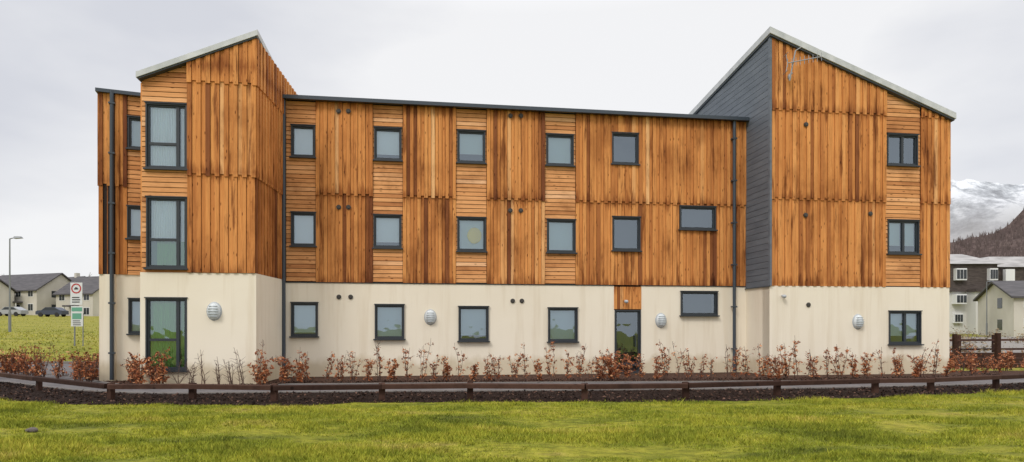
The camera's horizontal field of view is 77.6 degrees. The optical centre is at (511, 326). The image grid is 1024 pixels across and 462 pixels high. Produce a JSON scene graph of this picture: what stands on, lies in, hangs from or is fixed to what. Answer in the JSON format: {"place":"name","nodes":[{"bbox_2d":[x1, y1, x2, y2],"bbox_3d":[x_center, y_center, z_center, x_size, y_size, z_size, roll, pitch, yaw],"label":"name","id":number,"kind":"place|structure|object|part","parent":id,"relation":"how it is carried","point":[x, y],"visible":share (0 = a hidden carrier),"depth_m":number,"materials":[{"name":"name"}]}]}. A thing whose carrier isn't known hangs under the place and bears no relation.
{"place":"outdoors","nodes":[
{"label":"outdoors","id":0,"kind":"place"},
{"bbox_2d":[0,315,98,360],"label":"meadow","id":1,"kind":"structure","parent":0,"point":[64,327],"depth_m":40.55,"materials":[{"name":"green plant"}]},
{"bbox_2d":[0,307,28,315],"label":"parked car","id":2,"kind":"object","parent":1,"relation":"on","point":[16,311],"visible":0.79,"depth_m":98.20,"materials":[{"name":"grey paint"}]},
{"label":"windows","id":3,"kind":"part","parent":2,"relation":"part of","materials":[{"name":"grey glass"}]},
{"bbox_2d":[8,236,22,331],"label":"street lamp","id":4,"kind":"object","parent":1,"relation":"on","point":[9,312],"visible":0.89,"depth_m":44.96,"materials":[{"name":"silver metal"}]},
{"bbox_2d":[35,307,68,316],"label":"parked car","id":5,"kind":"object","parent":1,"relation":"on","point":[55,311],"visible":1,"depth_m":97.20,"materials":[{"name":"grey paint"}]},
{"bbox_2d":[70,281,83,345],"bbox_3d":[-21.875,-0.623,32.032,0.624,3.284,0.107,0,0,0],"label":"traffic sign","id":6,"kind":"object","parent":1,"relation":"on","point":[77,316],"visible":1,"depth_m":31.99,"materials":[{"name":"white metal"}]},
{"bbox_2d":[0,364,98,377],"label":"road","id":7,"kind":"structure","parent":0,"point":[65,366],"depth_m":22.34,"materials":[{"name":"grey asphalt"}]},
{"bbox_2d":[0,334,1023,461],"bbox_3d":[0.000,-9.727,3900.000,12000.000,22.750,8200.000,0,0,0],"label":"ground","id":8,"kind":"structure","parent":0,"point":[609,452],"depth_m":9.79,"materials":[{"name":"green plant"}]},
{"bbox_2d":[0,282,13,314],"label":"walls","id":9,"kind":"structure","parent":8,"relation":"on","point":[4,295],"depth_m":104.98,"materials":[{"name":"beige paint"}]},
{"bbox_2d":[0,279,17,292],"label":"roof","id":10,"kind":"structure","parent":9,"relation":"on","point":[7,285],"depth_m":105.22,"materials":[{"name":"tile"}]},
{"bbox_2d":[25,427,37,432],"bbox_3d":[-7.158,1.548,9.498,0.168,0.090,0.097,0,0,-15],"label":"stone","id":11,"kind":"object","parent":8,"relation":"on","point":[32,429],"visible":0.94,"depth_m":9.47,"materials":[{"name":"grey stone"}]},
{"bbox_2d":[14,275,69,314],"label":"walls","id":12,"kind":"structure","parent":8,"relation":"on","point":[41,298],"depth_m":106.96,"materials":[{"name":"beige paint"}]},
{"bbox_2d":[0,273,71,302],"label":"roof","id":13,"kind":"structure","parent":12,"relation":"on","point":[28,282],"depth_m":109.19,"materials":[{"name":"tile"}]},
{"bbox_2d":[16,291,55,314],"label":"windows","id":14,"kind":"structure","parent":12,"relation":"attached to","point":[30,306],"depth_m":106.63,"materials":[{"name":"grey"}]},
{"bbox_2d":[56,290,98,315],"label":"walls","id":15,"kind":"structure","parent":8,"relation":"on","point":[92,303],"depth_m":103.65,"materials":[{"name":"beige paint"}]},
{"bbox_2d":[59,295,88,314],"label":"windows","id":16,"kind":"structure","parent":15,"relation":"attached to","point":[86,310],"depth_m":103.39,"materials":[{"name":"grey"}]},
{"bbox_2d":[59,294,89,314],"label":"frames and doors","id":17,"kind":"structure","parent":15,"relation":"attached to","point":[83,300],"depth_m":103.49,"materials":[{"name":"white"}]},
{"bbox_2d":[52,276,98,306],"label":"roof","id":18,"kind":"structure","parent":15,"relation":"attached to","point":[90,284],"depth_m":105.51,"materials":[{"name":"tile"}]},
{"bbox_2d":[0,361,1021,393],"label":"path edging kerb","id":19,"kind":"structure","parent":8,"relation":"on","point":[65,362],"depth_m":16.30,"materials":[{"name":"grey concrete"}]},
{"bbox_2d":[0,382,1023,405],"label":"bark bed","id":20,"kind":"object","parent":8,"relation":"on","point":[293,400],"visible":0.69,"depth_m":14.47,"materials":[{"name":"brown wood"}]},
{"bbox_2d":[0,373,1023,405],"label":"bark chippings","id":21,"kind":"object","parent":20,"relation":"on","point":[465,393],"visible":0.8,"depth_m":14.89,"materials":[{"name":"brown wood"}]},
{"bbox_2d":[0,372,1023,400],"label":"knee rail fence","id":22,"kind":"object","parent":8,"relation":"on","point":[274,389],"visible":0.9,"depth_m":13.84,"materials":[{"name":"brown wood"}]},
{"bbox_2d":[0,378,1023,391],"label":"footpath","id":23,"kind":"structure","parent":8,"relation":"on","point":[213,390],"depth_m":17.11,"materials":[{"name":"grey asphalt"}]},
{"bbox_2d":[99,272,948,383],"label":"rendered walls","id":24,"kind":"structure","parent":8,"relation":"on","point":[249,321],"depth_m":20.82,"materials":[{"name":"beige paint"}]},
{"bbox_2d":[103,44,933,309],"bbox_3d":[0.795,-4.979,24.213,27.175,8.852,10.694,0,0,-9],"label":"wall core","id":25,"kind":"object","parent":24,"relation":"on","point":[105,215],"visible":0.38,"depth_m":20.79,"materials":[{"name":"brown wood"}]},
{"bbox_2d":[127,66,919,285],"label":"horizontal timber cladding","id":26,"kind":"structure","parent":25,"relation":"attached to","point":[907,207],"depth_m":20.48,"materials":[{"name":"brown wood"}]},
{"bbox_2d":[97,38,950,308],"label":"vertical timber cladding","id":27,"kind":"structure","parent":25,"relation":"attached to","point":[832,155],"depth_m":20.86,"materials":[{"name":"brown wood"}]},
{"bbox_2d":[336,109,872,306],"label":"wall vents","id":28,"kind":"object","parent":27,"relation":"attached to","point":[510,210],"depth_m":20.81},
{"bbox_2d":[782,47,821,80],"bbox_3d":[9.281,-8.390,20.433,1.082,1.037,0.526,0,0,4],"label":"television aerial","id":29,"kind":"object","parent":27,"relation":"attached to","point":[791,72],"visible":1,"depth_m":20.33,"materials":[{"name":"silver metal"}]},
{"bbox_2d":[95,34,954,379],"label":"gutters and downpipes","id":30,"kind":"object","parent":25,"relation":"attached to","point":[457,106],"visible":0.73,"depth_m":20.33,"materials":[{"name":"grey metal"}]},
{"bbox_2d":[136,26,955,118],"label":"roof edges","id":31,"kind":"object","parent":25,"relation":"on","point":[746,55],"visible":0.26,"depth_m":20.80,"materials":[{"name":"metal"}]},
{"bbox_2d":[697,37,771,287],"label":"slate lap cladding","id":32,"kind":"structure","parent":25,"relation":"attached to","point":[745,90],"depth_m":21.45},
{"bbox_2d":[125,101,923,372],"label":"window frames","id":33,"kind":"structure","parent":24,"relation":"attached to","point":[178,107],"depth_m":20.46,"materials":[{"name":"black metal"}]},
{"bbox_2d":[152,241,156,264],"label":"dark curtains","id":34,"kind":"object","parent":33,"relation":"attached to","point":[154,252],"visible":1,"depth_m":17.37,"materials":[{"name":"fabric"}]},
{"bbox_2d":[151,108,183,241],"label":"net curtains","id":35,"kind":"object","parent":33,"relation":"attached to","point":[163,125],"visible":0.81,"depth_m":17.39,"materials":[{"name":"white fabric"}]},
{"bbox_2d":[151,241,183,366],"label":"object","id":36,"kind":"object","parent":33,"relation":"attached to","point":[163,319],"visible":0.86,"depth_m":17.40,"materials":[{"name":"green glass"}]},
{"bbox_2d":[131,129,398,243],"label":"white blinds","id":37,"kind":"object","parent":33,"relation":"attached to","point":[387,230],"visible":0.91,"depth_m":20.23,"materials":[{"name":"white fabric"}]},
{"bbox_2d":[467,227,481,243],"bbox_3d":[-1.236,-2.983,20.931,0.480,0.540,0.040,0,0,-9],"label":"paper lampshade","id":38,"kind":"object","parent":33,"relation":"attached to","point":[474,235],"visible":1,"depth_m":20.92,"materials":[{"name":"yellow paper"}]},
{"bbox_2d":[132,121,915,338],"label":"roller blinds","id":39,"kind":"object","parent":33,"relation":"attached to","point":[473,321],"visible":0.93,"depth_m":20.99,"materials":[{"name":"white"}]},
{"bbox_2d":[206,295,863,329],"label":"bulkhead lamp housings","id":40,"kind":"object","parent":24,"relation":"attached to","point":[783,296],"visible":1,"depth_m":20.66,"materials":[{"name":"grey"}]},
{"bbox_2d":[207,303,863,328],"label":"bulkhead lamp lenses","id":41,"kind":"object","parent":24,"relation":"attached to","point":[429,314],"visible":0.94,"depth_m":20.55,"materials":[{"name":"white glass"}]},
{"bbox_2d":[295,137,910,369],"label":"room interiors","id":42,"kind":"object","parent":24,"relation":"attached to","point":[624,233],"visible":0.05,"depth_m":22.04,"materials":[{"name":"grey"}]},
{"bbox_2d":[94,371,1023,384],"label":"planting bed","id":43,"kind":"object","parent":8,"relation":"on","point":[649,376],"visible":0.34,"depth_m":19.84,"materials":[{"name":"brown soil"}]},
{"bbox_2d":[0,338,1023,384],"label":"beech hedge","id":44,"kind":"object","parent":43,"relation":"on","point":[11,364],"visible":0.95,"depth_m":18.61,"materials":[{"name":"brown plant"}]},
{"bbox_2d":[949,292,979,333],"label":"walls","id":45,"kind":"structure","parent":8,"relation":"on","point":[969,310],"depth_m":80.00,"materials":[{"name":"grey paint"}]},
{"bbox_2d":[952,268,1014,322],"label":"bay windows","id":46,"kind":"structure","parent":45,"relation":"attached to","point":[1008,274],"depth_m":79.60,"materials":[{"name":"white"}]},
{"bbox_2d":[955,270,997,321],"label":"window glass","id":47,"kind":"object","parent":46,"relation":"attached to","point":[959,297],"visible":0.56,"depth_m":79.06,"materials":[{"name":"grey"}]},
{"bbox_2d":[949,264,1023,291],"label":"tile hanging","id":48,"kind":"object","parent":45,"relation":"on","point":[976,280],"visible":0.34,"depth_m":79.65},
{"bbox_2d":[950,254,1023,266],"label":"roof","id":49,"kind":"structure","parent":48,"relation":"on","point":[998,261],"depth_m":81.75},
{"bbox_2d":[949,333,1023,368],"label":"post and rail fence","id":50,"kind":"object","parent":8,"relation":"on","point":[995,340],"visible":0.38,"depth_m":30.79,"materials":[{"name":"brown wood"}]},
{"bbox_2d":[949,353,1023,367],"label":"timber sleeper wall","id":51,"kind":"structure","parent":8,"relation":"on","point":[1018,357],"depth_m":25.70,"materials":[{"name":"brown wood"}]},
{"bbox_2d":[949,324,1023,352],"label":"scrub bushes","id":52,"kind":"object","parent":8,"relation":"on","point":[988,336],"visible":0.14,"depth_m":43.36,"materials":[{"name":"brown plant"}]},
{"bbox_2d":[986,280,993,334],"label":"street lamp","id":53,"kind":"object","parent":8,"relation":"on","point":[986,308],"visible":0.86,"depth_m":69.97,"materials":[{"name":"silver metal"}]},
{"bbox_2d":[978,285,1023,336],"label":"walls","id":54,"kind":"structure","parent":8,"relation":"on","point":[1010,313],"depth_m":67.71,"materials":[{"name":"white paint"}]},
{"bbox_2d":[973,281,1023,300],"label":"roof","id":55,"kind":"structure","parent":54,"relation":"on","point":[1013,289],"depth_m":67.45,"materials":[{"name":"tile"}]},
{"bbox_2d":[997,298,1001,329],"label":"windows","id":56,"kind":"structure","parent":54,"relation":"attached to","point":[999,305],"depth_m":68.06,"materials":[{"name":"grey glass"}]},
{"bbox_2d":[0,0,1023,276],"label":"sky","id":57,"kind":"structure","parent":0,"point":[965,57],"materials":[{"name":"grey"}]},
{"bbox_2d":[949,337,1023,352],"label":"gravel yard","id":58,"kind":"structure","parent":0,"point":[1009,344],"depth_m":41.11,"materials":[{"name":"grey gravel"}]},
{"bbox_2d":[950,179,1023,241],"bbox_3d":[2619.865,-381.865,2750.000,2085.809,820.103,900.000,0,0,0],"label":"snowy mountain","id":59,"kind":"structure","parent":0,"point":[976,208],"depth_m":2981.41,"materials":[{"name":"white snow"}]},
{"bbox_2d":[950,210,1023,257],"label":"wooded hill","id":60,"kind":"structure","parent":0,"point":[1019,222],"depth_m":756.00,"materials":[{"name":"plant"}]},
{"bbox_2d":[950,206,1023,257],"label":"hillside woodland","id":61,"kind":"object","parent":60,"relation":"on","point":[969,246],"visible":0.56,"depth_m":752.77,"materials":[{"name":"brown plant"}]}
]}

